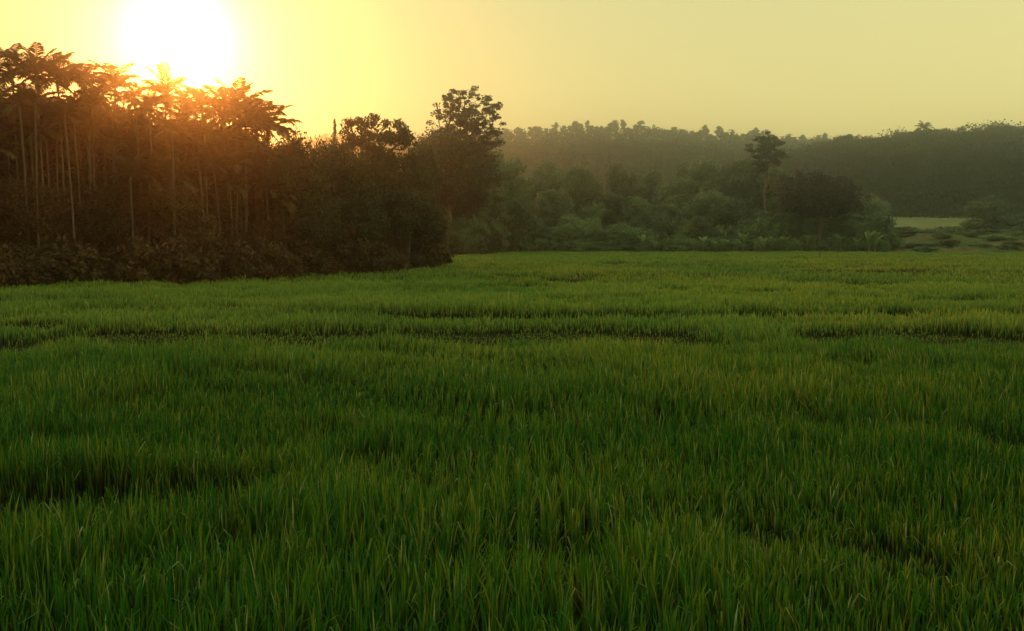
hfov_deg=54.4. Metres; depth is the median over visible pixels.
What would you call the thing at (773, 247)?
bush
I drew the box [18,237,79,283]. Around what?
shrub
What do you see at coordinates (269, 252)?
shrub
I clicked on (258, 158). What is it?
areca palm
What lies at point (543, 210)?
belt tree
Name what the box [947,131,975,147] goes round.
ridge tree
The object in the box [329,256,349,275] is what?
shrub
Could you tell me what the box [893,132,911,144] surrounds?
ridge tree
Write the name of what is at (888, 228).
bush
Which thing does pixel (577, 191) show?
belt tree
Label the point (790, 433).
rice
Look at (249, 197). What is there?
broadleaf tree
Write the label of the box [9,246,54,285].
shrub
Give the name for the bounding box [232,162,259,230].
areca palm
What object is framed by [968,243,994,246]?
bush
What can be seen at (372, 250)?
shrub
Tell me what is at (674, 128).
ridge tree
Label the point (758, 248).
bush
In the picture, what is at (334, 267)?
shrub
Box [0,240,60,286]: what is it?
shrub
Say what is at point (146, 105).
areca palm
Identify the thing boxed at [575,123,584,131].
ridge tree
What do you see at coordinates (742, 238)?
banana plant
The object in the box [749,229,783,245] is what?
bush
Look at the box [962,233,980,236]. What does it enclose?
bush
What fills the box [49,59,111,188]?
areca palm
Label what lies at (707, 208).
belt tree
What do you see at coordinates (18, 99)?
areca palm
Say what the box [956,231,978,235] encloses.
bush
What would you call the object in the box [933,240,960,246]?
bush
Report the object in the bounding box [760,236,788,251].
bush
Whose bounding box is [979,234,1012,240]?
bush
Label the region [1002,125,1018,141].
ridge tree
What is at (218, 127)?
broadleaf tree
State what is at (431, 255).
shrub
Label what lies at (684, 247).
bush
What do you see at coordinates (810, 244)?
bush
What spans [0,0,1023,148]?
sky
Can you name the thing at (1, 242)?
sapling
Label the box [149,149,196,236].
areca palm
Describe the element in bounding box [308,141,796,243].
hill
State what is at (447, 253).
shrub
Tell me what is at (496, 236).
bush
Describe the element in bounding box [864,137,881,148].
ridge tree
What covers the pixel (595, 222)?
bush
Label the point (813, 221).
belt tree
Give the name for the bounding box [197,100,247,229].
areca palm
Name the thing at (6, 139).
areca palm
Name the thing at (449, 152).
broadleaf tree
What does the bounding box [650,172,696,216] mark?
belt tree
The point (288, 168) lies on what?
broadleaf tree
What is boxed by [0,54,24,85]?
areca palm
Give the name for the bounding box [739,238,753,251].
bush
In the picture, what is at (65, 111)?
areca palm
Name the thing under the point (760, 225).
bush
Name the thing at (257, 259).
shrub
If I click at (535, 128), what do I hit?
ridge tree
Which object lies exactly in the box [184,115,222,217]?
areca palm
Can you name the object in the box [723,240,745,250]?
bush
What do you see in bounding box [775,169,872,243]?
round tree
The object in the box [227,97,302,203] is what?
areca palm
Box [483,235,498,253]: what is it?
bush
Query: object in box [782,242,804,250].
bush
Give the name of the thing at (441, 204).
broadleaf tree
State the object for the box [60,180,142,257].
sapling
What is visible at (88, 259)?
shrub
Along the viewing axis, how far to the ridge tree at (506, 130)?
707.16 m
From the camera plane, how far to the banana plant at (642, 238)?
197.47 m
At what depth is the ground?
30.07 m
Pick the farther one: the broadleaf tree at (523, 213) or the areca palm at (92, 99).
the broadleaf tree at (523, 213)
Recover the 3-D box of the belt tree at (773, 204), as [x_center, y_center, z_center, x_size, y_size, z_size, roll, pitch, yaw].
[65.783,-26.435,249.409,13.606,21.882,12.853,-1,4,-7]
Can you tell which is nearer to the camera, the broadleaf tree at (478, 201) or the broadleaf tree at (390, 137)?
the broadleaf tree at (390, 137)
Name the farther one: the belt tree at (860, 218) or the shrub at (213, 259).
the belt tree at (860, 218)
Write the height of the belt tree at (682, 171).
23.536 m
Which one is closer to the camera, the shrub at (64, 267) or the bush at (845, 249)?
the shrub at (64, 267)
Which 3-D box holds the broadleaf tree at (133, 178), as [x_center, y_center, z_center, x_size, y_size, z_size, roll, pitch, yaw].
[-26.363,-7.724,66.852,8.453,12.071,9.521,-1,4,-7]
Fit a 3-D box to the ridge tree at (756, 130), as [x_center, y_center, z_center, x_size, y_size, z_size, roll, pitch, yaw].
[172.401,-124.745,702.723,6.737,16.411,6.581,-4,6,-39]
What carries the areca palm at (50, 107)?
on the ground
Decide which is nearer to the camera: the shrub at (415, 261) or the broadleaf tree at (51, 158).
the broadleaf tree at (51, 158)
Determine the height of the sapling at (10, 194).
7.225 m
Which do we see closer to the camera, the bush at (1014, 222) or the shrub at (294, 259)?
the shrub at (294, 259)
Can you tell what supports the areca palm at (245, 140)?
on the ground
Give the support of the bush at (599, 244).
on the ground
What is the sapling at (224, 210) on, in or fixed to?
on the ground
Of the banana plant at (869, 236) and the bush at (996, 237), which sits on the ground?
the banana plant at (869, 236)
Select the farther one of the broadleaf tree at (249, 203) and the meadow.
the meadow
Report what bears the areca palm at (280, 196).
on the ground
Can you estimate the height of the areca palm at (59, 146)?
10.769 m
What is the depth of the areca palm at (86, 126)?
59.40 m
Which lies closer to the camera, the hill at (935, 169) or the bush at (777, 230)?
the bush at (777, 230)
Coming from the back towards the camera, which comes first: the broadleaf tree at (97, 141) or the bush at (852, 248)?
the bush at (852, 248)
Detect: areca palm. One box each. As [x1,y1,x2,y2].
[0,42,77,195]
[0,43,46,181]
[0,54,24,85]
[0,83,45,246]
[0,86,7,113]
[0,86,22,115]
[0,99,23,181]
[0,131,23,158]
[1,109,50,192]
[1,123,43,172]
[6,87,48,189]
[10,81,63,249]
[16,52,91,220]
[18,112,74,187]
[27,99,82,205]
[40,100,84,246]
[41,120,77,187]
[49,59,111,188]
[53,96,97,247]
[57,89,102,185]
[66,110,109,215]
[74,90,116,187]
[76,75,131,186]
[80,109,117,258]
[86,59,140,185]
[86,120,138,189]
[106,152,159,242]
[107,108,132,176]
[110,80,158,239]
[112,106,164,243]
[119,146,157,189]
[126,85,178,179]
[128,158,172,245]
[135,142,183,183]
[139,61,195,221]
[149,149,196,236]
[152,126,202,196]
[154,104,194,237]
[157,113,206,217]
[162,87,216,162]
[175,84,234,208]
[176,120,227,204]
[179,139,215,250]
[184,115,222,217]
[193,150,232,242]
[196,77,273,235]
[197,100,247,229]
[207,170,251,237]
[211,139,241,217]
[216,99,280,239]
[216,147,254,282]
[221,126,266,237]
[224,94,297,225]
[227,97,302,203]
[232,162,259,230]
[242,153,269,218]
[247,162,277,218]
[250,168,288,237]
[252,184,297,249]
[262,188,298,252]
[265,177,306,251]
[915,120,934,130]
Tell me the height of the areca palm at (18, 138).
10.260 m
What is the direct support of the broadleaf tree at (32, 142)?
on the ground
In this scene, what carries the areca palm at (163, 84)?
on the ground
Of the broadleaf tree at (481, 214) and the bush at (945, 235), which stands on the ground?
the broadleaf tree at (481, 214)
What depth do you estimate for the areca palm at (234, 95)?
69.74 m
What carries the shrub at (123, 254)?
on the ground
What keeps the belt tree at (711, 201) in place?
on the ground
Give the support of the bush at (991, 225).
on the earth bank
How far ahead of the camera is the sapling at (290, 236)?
72.18 m
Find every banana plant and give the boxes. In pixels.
[637,235,647,250]
[647,240,658,251]
[699,236,709,251]
[710,239,720,251]
[722,239,731,251]
[736,232,754,251]
[757,236,769,250]
[764,237,776,251]
[777,235,792,251]
[792,237,801,250]
[831,237,844,251]
[833,233,846,251]
[851,237,865,250]
[864,230,879,250]
[864,231,887,251]
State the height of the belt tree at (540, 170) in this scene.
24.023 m
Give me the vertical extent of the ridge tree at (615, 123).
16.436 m
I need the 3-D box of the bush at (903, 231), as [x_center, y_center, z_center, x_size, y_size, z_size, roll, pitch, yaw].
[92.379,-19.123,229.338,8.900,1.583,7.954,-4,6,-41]
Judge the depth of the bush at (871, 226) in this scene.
205.36 m
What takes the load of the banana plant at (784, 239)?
on the ground
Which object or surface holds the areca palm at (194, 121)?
on the ground
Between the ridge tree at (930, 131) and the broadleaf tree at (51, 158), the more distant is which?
the ridge tree at (930, 131)
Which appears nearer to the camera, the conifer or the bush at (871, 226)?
the conifer
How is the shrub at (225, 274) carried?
on the ground
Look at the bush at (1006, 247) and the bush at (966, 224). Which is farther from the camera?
the bush at (966, 224)
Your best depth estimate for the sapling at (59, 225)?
58.27 m
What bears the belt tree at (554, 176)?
on the ground
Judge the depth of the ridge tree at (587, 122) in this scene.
700.59 m
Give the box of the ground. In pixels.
[0,250,1023,630]
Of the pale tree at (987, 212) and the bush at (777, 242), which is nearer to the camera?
the bush at (777, 242)
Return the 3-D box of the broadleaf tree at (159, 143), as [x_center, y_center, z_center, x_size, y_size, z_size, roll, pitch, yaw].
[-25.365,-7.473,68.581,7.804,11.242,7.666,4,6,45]
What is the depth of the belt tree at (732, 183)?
246.69 m
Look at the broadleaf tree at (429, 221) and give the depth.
92.95 m
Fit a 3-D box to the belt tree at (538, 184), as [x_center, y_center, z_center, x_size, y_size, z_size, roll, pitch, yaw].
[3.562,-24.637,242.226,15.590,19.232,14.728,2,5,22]
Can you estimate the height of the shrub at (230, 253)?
4.036 m
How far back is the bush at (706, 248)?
200.46 m
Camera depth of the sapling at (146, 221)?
61.52 m
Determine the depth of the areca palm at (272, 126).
71.11 m
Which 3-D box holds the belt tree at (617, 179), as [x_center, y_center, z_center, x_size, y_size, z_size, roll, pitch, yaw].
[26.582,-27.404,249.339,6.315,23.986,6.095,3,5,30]
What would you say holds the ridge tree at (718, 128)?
on the hill at (601, 159)
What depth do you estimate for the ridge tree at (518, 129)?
707.31 m
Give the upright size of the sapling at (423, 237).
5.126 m
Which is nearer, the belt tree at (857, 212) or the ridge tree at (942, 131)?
the belt tree at (857, 212)
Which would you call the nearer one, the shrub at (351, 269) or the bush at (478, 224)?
the shrub at (351, 269)
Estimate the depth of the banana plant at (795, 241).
195.32 m
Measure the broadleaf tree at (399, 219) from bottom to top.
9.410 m
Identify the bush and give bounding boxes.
[456,226,478,254]
[465,215,489,252]
[470,227,490,253]
[483,215,503,237]
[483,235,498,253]
[487,226,504,252]
[497,233,508,252]
[503,227,518,251]
[515,238,526,251]
[522,242,541,251]
[545,242,566,250]
[547,213,590,240]
[562,239,584,251]
[575,217,603,242]
[577,223,607,242]
[589,241,610,251]
[597,243,616,250]
[601,222,639,246]
[609,243,623,251]
[614,242,637,251]
[627,227,660,250]
[634,242,652,251]
[640,238,656,251]
[648,243,665,251]
[665,238,682,251]
[669,215,714,244]
[669,244,691,251]
[681,238,700,250]
[699,238,717,251]
[706,224,736,241]
[706,236,724,251]
[715,239,730,251]
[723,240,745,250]
[728,225,759,237]
[733,214,775,243]
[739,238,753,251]
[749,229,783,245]
[755,242,769,251]
[756,240,779,251]
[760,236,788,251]
[773,222,795,239]
[778,216,804,241]
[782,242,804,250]
[801,241,815,251]
[804,245,820,250]
[811,227,831,244]
[816,240,828,250]
[818,237,843,251]
[842,242,856,251]
[846,226,866,242]
[848,242,862,251]
[853,217,893,242]
[853,243,871,251]
[858,241,879,251]
[870,239,890,252]
[874,213,896,246]
[888,232,904,248]
[897,229,927,233]
[899,226,918,229]
[902,242,938,246]
[905,230,924,232]
[910,247,940,250]
[930,232,953,238]
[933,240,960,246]
[935,226,962,229]
[938,228,964,234]
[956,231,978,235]
[958,218,984,230]
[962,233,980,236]
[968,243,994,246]
[974,229,1002,233]
[977,218,1020,228]
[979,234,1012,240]
[995,244,1022,251]
[998,215,1023,228]
[1001,241,1020,243]
[1002,230,1023,235]
[1008,225,1023,230]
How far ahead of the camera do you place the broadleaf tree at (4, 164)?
58.65 m
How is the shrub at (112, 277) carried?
on the ground
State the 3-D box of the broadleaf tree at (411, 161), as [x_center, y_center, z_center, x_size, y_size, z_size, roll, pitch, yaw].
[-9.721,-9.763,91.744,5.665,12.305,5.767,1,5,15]
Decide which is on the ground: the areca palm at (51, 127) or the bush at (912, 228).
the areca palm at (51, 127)
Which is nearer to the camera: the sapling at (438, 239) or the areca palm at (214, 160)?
the areca palm at (214, 160)
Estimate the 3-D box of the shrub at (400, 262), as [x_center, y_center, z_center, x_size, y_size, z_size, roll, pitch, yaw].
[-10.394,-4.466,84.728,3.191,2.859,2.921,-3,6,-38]
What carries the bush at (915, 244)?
on the earth bank
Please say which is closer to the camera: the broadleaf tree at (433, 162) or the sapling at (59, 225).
the sapling at (59, 225)
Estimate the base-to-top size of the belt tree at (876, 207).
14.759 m
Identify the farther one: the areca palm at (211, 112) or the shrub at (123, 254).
the areca palm at (211, 112)
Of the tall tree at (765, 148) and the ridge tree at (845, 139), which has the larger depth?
the ridge tree at (845, 139)
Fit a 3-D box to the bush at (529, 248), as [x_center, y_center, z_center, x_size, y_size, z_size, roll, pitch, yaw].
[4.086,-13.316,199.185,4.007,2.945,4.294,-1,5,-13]
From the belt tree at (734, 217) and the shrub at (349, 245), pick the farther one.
the belt tree at (734, 217)
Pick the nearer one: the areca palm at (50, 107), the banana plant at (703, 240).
the areca palm at (50, 107)
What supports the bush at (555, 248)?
on the ground
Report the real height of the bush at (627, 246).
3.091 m
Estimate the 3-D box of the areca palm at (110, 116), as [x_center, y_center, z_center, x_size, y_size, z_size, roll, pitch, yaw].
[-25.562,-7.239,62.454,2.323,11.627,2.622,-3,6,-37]
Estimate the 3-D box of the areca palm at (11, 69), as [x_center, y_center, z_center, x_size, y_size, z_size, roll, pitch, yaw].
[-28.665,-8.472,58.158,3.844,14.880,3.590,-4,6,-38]
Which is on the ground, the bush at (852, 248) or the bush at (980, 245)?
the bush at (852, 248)
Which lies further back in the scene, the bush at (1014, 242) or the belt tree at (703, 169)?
the belt tree at (703, 169)
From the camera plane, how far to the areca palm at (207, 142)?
65.88 m
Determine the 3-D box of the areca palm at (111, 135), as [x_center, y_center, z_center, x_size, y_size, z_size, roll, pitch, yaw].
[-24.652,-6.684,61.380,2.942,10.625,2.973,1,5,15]
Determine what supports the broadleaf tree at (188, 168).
on the ground
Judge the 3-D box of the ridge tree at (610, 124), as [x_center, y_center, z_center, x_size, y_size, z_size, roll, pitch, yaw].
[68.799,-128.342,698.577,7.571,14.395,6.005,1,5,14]
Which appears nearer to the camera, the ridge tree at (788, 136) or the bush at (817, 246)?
the bush at (817, 246)
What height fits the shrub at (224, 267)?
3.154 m
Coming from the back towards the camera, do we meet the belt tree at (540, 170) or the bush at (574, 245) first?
the belt tree at (540, 170)
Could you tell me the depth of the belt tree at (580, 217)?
218.17 m
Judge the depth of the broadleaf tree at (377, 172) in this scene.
86.27 m
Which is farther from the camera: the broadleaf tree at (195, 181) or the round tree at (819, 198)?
the round tree at (819, 198)
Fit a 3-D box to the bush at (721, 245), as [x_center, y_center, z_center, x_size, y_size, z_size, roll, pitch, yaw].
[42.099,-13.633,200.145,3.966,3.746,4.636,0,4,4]
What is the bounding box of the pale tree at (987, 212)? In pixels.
[962,194,1011,228]
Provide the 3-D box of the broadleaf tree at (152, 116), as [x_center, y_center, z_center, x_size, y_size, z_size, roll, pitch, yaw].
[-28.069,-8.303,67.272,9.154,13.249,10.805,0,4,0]
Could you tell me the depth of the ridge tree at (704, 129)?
709.17 m
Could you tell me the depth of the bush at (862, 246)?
200.49 m
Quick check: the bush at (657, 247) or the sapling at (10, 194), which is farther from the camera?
the bush at (657, 247)
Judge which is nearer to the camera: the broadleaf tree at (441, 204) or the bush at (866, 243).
the broadleaf tree at (441, 204)
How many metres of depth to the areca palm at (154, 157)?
63.43 m
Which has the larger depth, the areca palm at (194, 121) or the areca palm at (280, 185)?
the areca palm at (280, 185)
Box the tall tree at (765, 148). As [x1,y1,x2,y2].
[744,131,789,210]
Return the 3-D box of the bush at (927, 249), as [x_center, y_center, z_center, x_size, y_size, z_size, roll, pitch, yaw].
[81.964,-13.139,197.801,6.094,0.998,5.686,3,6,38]
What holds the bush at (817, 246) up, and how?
on the ground
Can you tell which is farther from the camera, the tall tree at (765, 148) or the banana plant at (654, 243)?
the tall tree at (765, 148)
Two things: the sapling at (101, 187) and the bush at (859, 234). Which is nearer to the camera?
the sapling at (101, 187)
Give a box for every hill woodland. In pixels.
[301,122,882,223]
[582,119,1023,218]
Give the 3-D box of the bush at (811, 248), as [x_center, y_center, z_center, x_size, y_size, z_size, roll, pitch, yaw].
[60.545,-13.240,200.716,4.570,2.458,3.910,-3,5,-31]
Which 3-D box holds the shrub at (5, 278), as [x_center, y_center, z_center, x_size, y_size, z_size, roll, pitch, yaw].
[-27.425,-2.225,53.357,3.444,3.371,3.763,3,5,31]
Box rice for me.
[0,249,1023,630]
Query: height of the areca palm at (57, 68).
14.397 m
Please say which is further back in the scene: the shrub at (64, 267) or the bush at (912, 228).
the bush at (912, 228)
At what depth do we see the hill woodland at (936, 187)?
425.00 m
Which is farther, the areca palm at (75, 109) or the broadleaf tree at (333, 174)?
the broadleaf tree at (333, 174)
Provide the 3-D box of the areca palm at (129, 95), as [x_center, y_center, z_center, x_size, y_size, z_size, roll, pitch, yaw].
[-23.579,-7.995,62.270,2.560,13.274,2.752,4,6,39]
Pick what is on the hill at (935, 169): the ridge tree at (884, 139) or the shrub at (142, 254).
the ridge tree at (884, 139)
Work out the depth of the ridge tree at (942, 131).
451.23 m
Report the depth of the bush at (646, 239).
201.70 m
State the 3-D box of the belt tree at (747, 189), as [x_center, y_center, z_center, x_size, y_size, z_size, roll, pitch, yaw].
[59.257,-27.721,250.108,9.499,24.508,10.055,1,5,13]
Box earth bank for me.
[816,232,1023,252]
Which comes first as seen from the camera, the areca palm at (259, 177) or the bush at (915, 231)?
the areca palm at (259, 177)
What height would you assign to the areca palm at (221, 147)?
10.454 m
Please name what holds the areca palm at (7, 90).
on the ground
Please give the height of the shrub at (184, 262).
3.911 m
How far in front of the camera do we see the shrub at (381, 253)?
79.52 m
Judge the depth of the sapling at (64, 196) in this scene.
58.99 m
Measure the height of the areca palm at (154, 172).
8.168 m
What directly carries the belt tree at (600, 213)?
on the ground
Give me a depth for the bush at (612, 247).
198.28 m
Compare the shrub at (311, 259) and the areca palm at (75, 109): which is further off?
the shrub at (311, 259)
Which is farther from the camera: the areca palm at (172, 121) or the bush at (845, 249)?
the bush at (845, 249)
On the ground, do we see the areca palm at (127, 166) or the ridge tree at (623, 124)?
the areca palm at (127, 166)
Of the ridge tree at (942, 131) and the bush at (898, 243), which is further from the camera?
the ridge tree at (942, 131)
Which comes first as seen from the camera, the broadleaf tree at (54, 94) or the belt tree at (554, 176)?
the broadleaf tree at (54, 94)
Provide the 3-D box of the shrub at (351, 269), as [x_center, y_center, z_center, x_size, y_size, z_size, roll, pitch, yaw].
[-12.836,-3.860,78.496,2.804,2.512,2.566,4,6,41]
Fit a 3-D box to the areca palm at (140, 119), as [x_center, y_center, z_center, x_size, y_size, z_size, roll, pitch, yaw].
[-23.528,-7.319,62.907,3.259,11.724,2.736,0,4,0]
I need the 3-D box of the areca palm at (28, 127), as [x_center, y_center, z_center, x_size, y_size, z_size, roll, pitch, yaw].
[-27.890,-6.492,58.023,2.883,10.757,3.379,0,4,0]
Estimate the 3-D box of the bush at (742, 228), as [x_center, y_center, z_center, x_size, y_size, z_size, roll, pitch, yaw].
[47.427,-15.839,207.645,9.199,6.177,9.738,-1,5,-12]
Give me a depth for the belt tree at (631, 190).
248.31 m
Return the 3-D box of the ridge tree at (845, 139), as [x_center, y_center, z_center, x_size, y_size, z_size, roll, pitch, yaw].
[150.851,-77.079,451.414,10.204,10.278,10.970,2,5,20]
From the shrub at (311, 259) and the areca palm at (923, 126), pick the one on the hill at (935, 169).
the areca palm at (923, 126)
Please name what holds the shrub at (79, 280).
on the ground
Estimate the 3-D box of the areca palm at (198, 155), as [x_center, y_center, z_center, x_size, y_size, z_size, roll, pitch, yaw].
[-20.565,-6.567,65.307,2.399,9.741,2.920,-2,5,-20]
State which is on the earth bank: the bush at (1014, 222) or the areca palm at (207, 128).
the bush at (1014, 222)
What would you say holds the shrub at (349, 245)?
on the ground
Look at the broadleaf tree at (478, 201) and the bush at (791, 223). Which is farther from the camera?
the bush at (791, 223)
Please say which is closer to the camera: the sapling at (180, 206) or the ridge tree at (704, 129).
the sapling at (180, 206)
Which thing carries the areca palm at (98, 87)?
on the ground
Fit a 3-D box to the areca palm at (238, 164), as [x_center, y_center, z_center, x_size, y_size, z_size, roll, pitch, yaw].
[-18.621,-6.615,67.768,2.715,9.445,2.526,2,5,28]
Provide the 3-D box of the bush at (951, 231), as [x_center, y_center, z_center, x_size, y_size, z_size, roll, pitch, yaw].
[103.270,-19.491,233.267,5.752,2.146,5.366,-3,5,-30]
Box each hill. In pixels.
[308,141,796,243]
[698,141,1023,240]
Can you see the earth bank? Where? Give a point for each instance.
(919, 237)
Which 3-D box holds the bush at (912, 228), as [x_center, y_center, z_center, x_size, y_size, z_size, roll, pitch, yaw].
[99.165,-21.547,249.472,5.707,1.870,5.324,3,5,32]
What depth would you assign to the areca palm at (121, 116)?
63.16 m
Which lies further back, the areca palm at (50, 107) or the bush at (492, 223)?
the bush at (492, 223)
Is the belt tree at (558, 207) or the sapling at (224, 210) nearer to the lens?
the sapling at (224, 210)
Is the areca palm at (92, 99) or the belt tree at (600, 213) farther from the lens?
the belt tree at (600, 213)
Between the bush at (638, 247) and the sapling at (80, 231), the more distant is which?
the bush at (638, 247)
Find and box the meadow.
[729,216,1022,229]
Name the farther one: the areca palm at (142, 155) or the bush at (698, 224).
the bush at (698, 224)
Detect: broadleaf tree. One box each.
[0,97,45,194]
[0,97,70,183]
[0,99,110,198]
[0,104,54,191]
[5,96,118,188]
[21,92,148,189]
[24,82,91,101]
[67,95,164,253]
[67,115,181,250]
[114,132,198,195]
[146,133,218,221]
[166,139,251,214]
[171,115,266,207]
[196,119,272,159]
[218,145,275,228]
[222,138,319,233]
[253,145,309,233]
[265,127,334,208]
[307,134,352,214]
[332,140,371,222]
[332,177,391,242]
[338,113,417,172]
[355,145,402,216]
[363,169,432,253]
[387,144,439,257]
[400,193,446,265]
[410,123,493,255]
[415,140,444,210]
[419,137,455,222]
[426,85,506,226]
[441,139,504,230]
[443,186,497,226]
[476,186,519,238]
[486,147,526,227]
[502,169,543,237]
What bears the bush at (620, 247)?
on the ground
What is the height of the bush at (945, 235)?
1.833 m
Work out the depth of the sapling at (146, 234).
62.34 m
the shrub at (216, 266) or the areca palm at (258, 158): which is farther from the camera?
the areca palm at (258, 158)
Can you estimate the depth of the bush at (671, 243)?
199.06 m
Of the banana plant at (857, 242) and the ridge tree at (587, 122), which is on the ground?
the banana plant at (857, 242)
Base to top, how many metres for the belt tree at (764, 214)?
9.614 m
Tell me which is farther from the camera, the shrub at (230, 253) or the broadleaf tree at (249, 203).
the broadleaf tree at (249, 203)
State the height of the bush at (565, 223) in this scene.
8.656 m
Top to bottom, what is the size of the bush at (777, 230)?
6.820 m
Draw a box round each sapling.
[0,172,59,255]
[0,230,12,256]
[1,186,78,247]
[27,209,78,247]
[29,181,101,250]
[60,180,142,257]
[64,219,105,259]
[77,179,146,257]
[103,185,166,253]
[120,189,178,249]
[129,178,225,252]
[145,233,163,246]
[184,186,247,243]
[248,199,307,251]
[402,222,432,254]
[426,216,449,248]
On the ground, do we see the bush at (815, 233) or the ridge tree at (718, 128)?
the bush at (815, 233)
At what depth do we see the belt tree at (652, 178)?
253.50 m
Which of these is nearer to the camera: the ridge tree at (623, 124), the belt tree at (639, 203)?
the belt tree at (639, 203)
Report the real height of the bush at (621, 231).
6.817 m
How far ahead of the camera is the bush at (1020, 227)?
230.49 m
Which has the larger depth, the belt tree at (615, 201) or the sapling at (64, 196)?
the belt tree at (615, 201)
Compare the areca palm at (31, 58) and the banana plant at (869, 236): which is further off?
the banana plant at (869, 236)
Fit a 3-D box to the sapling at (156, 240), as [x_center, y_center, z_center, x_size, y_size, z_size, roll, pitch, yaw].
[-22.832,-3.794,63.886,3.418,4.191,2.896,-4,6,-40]
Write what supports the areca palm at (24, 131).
on the ground
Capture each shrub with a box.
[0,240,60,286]
[0,243,45,289]
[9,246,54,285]
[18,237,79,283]
[32,245,64,283]
[35,240,93,285]
[36,235,102,283]
[63,271,92,283]
[90,257,113,280]
[95,240,154,283]
[97,236,172,284]
[99,268,126,283]
[142,235,204,284]
[149,233,220,284]
[185,241,220,282]
[201,235,257,280]
[201,262,220,283]
[206,245,237,282]
[215,261,236,279]
[222,239,271,279]
[246,236,290,281]
[249,250,274,276]
[262,242,309,279]
[287,239,334,275]
[309,258,338,277]
[320,232,376,273]
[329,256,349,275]
[339,229,387,273]
[344,228,395,272]
[344,257,363,274]
[384,247,411,272]
[406,239,447,268]
[407,252,427,268]
[425,241,453,265]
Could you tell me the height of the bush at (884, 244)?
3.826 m
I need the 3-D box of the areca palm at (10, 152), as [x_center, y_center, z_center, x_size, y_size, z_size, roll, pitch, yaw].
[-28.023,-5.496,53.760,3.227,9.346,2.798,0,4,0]
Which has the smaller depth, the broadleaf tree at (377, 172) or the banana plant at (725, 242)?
the broadleaf tree at (377, 172)
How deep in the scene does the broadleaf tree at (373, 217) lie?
79.58 m
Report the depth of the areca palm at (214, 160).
65.76 m
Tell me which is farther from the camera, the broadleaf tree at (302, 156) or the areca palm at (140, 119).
the broadleaf tree at (302, 156)
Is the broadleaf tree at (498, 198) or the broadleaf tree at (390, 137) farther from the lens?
the broadleaf tree at (498, 198)
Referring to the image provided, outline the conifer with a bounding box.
[331,116,337,190]
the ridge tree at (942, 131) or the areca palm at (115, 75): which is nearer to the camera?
the areca palm at (115, 75)
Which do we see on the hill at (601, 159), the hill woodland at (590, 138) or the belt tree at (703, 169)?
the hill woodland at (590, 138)
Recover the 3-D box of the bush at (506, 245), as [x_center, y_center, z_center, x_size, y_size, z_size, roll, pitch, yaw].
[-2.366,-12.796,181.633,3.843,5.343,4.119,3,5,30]
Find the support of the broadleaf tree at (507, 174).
on the ground
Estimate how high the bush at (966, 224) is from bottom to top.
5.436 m
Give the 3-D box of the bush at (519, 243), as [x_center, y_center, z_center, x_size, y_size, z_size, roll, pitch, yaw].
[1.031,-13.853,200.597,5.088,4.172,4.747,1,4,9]
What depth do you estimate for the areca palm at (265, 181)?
70.73 m
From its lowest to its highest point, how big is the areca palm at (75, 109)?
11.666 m
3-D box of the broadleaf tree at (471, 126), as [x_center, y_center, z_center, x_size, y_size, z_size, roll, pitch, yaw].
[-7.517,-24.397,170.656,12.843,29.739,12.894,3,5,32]
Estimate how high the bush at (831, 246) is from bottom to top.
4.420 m
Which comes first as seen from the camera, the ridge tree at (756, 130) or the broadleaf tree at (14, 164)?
the broadleaf tree at (14, 164)
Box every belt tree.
[517,174,555,209]
[527,196,553,228]
[529,158,564,234]
[534,187,577,227]
[547,169,571,198]
[553,212,591,242]
[561,161,600,215]
[579,200,619,236]
[583,179,616,214]
[592,193,639,229]
[605,158,627,198]
[616,194,655,230]
[621,171,652,227]
[641,168,668,205]
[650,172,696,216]
[677,160,704,199]
[682,194,723,229]
[683,157,728,226]
[688,187,730,231]
[707,159,751,225]
[713,196,757,230]
[731,158,762,218]
[744,210,776,231]
[751,167,796,220]
[802,216,831,234]
[841,199,865,220]
[841,214,892,232]
[855,193,891,220]
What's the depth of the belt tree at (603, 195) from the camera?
235.05 m
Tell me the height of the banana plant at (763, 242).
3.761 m
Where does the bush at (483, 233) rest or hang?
on the ground
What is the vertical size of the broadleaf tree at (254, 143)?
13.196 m
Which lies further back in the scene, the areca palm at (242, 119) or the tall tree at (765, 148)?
the tall tree at (765, 148)
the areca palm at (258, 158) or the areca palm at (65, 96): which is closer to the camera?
the areca palm at (65, 96)
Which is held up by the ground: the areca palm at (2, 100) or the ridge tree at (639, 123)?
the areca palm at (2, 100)
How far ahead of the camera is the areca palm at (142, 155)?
64.35 m
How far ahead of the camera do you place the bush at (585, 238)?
204.03 m
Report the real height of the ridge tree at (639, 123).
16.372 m
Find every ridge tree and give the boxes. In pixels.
[502,128,509,138]
[514,127,523,145]
[533,126,539,133]
[571,121,577,133]
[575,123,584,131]
[585,120,590,128]
[606,122,614,135]
[612,120,618,127]
[620,119,626,129]
[635,121,645,130]
[669,127,677,134]
[702,124,709,137]
[714,126,722,140]
[751,127,760,134]
[785,134,790,145]
[833,134,855,144]
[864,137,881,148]
[872,135,894,151]
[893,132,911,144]
[909,128,936,142]
[934,128,952,139]
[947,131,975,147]
[987,123,1011,134]
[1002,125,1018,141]
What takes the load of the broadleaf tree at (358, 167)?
on the ground
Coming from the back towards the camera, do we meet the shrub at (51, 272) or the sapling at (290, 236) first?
the sapling at (290, 236)
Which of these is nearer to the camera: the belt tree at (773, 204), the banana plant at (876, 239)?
the banana plant at (876, 239)
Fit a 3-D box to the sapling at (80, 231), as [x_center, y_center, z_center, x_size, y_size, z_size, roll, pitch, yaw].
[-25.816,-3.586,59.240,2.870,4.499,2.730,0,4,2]
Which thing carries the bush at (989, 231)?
on the earth bank
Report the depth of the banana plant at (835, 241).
196.26 m
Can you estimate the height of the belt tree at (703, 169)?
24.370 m

